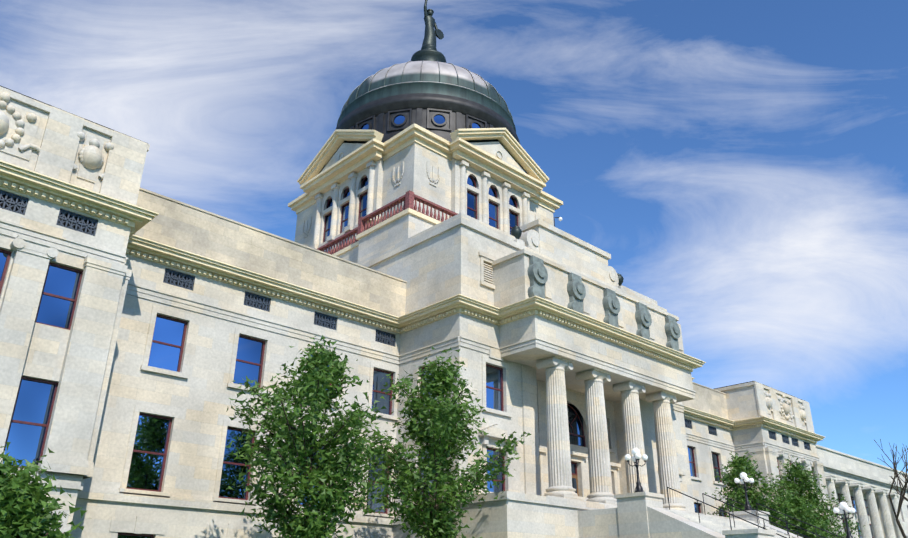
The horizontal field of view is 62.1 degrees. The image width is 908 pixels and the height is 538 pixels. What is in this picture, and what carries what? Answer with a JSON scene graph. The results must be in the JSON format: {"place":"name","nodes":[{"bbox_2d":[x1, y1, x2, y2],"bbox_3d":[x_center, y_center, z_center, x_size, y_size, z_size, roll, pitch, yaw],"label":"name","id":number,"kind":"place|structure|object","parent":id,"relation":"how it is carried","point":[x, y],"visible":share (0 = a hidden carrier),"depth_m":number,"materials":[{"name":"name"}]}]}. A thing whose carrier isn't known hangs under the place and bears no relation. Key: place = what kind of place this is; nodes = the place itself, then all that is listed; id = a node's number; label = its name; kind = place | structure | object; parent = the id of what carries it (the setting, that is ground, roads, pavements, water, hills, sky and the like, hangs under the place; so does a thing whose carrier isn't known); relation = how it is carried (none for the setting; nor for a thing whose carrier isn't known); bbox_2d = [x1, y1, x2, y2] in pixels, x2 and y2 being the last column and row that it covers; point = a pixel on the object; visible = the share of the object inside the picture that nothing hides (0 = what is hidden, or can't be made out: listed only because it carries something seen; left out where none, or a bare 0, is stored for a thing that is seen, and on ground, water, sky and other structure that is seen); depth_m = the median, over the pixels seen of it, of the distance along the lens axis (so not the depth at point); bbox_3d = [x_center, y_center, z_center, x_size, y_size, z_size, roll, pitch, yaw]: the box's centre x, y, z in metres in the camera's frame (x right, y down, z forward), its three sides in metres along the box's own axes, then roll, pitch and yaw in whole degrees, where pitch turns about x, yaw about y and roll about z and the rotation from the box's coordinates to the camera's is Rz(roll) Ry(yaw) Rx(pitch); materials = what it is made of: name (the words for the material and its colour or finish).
{"place":"outdoors","nodes":[
{"label":"outdoors","id":0,"kind":"place"},
{"bbox_2d":[0,0,907,472],"label":"sky","id":1,"kind":"structure","parent":0,"point":[741,166],"materials":[{"name":"blue"}]},
{"bbox_3d":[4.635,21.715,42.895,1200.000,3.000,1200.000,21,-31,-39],"label":"ground","id":2,"kind":"structure","parent":0,"visible":0},
{"bbox_2d":[0,86,834,537],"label":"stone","id":3,"kind":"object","parent":2,"relation":"on","point":[112,384],"visible":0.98,"depth_m":37.64,"materials":[{"name":"beige stone"}]},
{"bbox_2d":[0,86,804,439],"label":"vents","id":4,"kind":"object","parent":3,"relation":"on","point":[180,274],"visible":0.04,"depth_m":30.72,"materials":[{"name":"black"}]},
{"bbox_2d":[0,190,810,450],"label":"grille","id":5,"kind":"object","parent":3,"relation":"on","point":[712,430],"visible":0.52,"depth_m":34.64,"materials":[{"name":"grey metal"}]},
{"bbox_2d":[0,123,824,443],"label":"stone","id":6,"kind":"object","parent":3,"relation":"on","point":[312,181],"visible":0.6,"depth_m":42.04,"materials":[{"name":"beige stone"}]},
{"bbox_2d":[317,190,457,254],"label":"balustrade","id":7,"kind":"object","parent":6,"relation":"on","point":[409,197],"visible":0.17,"depth_m":50.43,"materials":[{"name":"red stone"}]},
{"bbox_2d":[133,187,728,418],"bbox_3d":[-6.942,9.720,61.658,55.300,2.760,33.900,21,-31,-39],"label":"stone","id":8,"kind":"object","parent":6,"relation":"on","point":[189,228],"visible":0.04,"depth_m":38.59,"materials":[{"name":"beige stone"}]},
{"bbox_2d":[319,139,528,174],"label":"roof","id":9,"kind":"structure","parent":3,"relation":"on","point":[469,141],"depth_m":58.54,"materials":[{"name":"grey stone"}]},
{"bbox_2d":[335,93,519,143],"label":"drum","id":10,"kind":"object","parent":3,"relation":"on","point":[419,109],"visible":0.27,"depth_m":57.94,"materials":[{"name":"black metal"}]},
{"bbox_2d":[337,60,515,131],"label":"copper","id":11,"kind":"object","parent":10,"relation":"on","point":[432,77],"visible":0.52,"depth_m":59.94,"materials":[{"name":"grey metal"}]},
{"bbox_2d":[0,175,907,537],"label":"frame","id":12,"kind":"object","parent":3,"relation":"in","point":[260,377],"visible":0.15,"depth_m":33.49,"materials":[{"name":"red wood"}]},
{"bbox_2d":[0,115,907,537],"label":"glass","id":13,"kind":"object","parent":12,"relation":"on","point":[32,405],"visible":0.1,"depth_m":33.19,"materials":[{"name":"blue glass"}]},
{"bbox_2d":[572,475,578,495],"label":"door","id":14,"kind":"structure","parent":12,"relation":"in","point":[575,477],"depth_m":45.11,"materials":[{"name":"brown wood"}]},
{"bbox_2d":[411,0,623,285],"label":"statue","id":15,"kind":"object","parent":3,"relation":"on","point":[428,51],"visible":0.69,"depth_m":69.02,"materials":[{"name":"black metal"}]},
{"bbox_2d":[527,255,679,350],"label":"carved ornament","id":16,"kind":"object","parent":3,"relation":"on","point":[538,276],"visible":0.77,"depth_m":45.07,"materials":[{"name":"grey stone"}]},
{"bbox_2d":[554,217,853,537],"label":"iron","id":17,"kind":"object","parent":3,"relation":"on","point":[639,488],"visible":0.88,"depth_m":35.88,"materials":[{"name":"black metal"}]},
{"bbox_2d":[559,217,855,513],"bbox_3d":[13.709,4.088,42.862,12.625,18.909,8.614,4,-24,-9],"label":"globe","id":18,"kind":"object","parent":17,"relation":"on","point":[743,475],"visible":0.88,"depth_m":37.98,"materials":[{"name":"white glass"}]},
{"bbox_2d":[0,335,864,537],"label":"trees","id":19,"kind":"object","parent":2,"relation":"on","point":[31,517],"visible":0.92,"depth_m":29.15,"materials":[{"name":"green plant"}]},
{"bbox_2d":[4,362,907,537],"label":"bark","id":20,"kind":"object","parent":2,"relation":"on","point":[902,492],"visible":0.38,"depth_m":31.20,"materials":[{"name":"plant"}]},
{"bbox_2d":[670,444,907,537],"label":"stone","id":21,"kind":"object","parent":2,"relation":"on","point":[859,480],"visible":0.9,"depth_m":78.33,"materials":[{"name":"white stone"}]}
]}

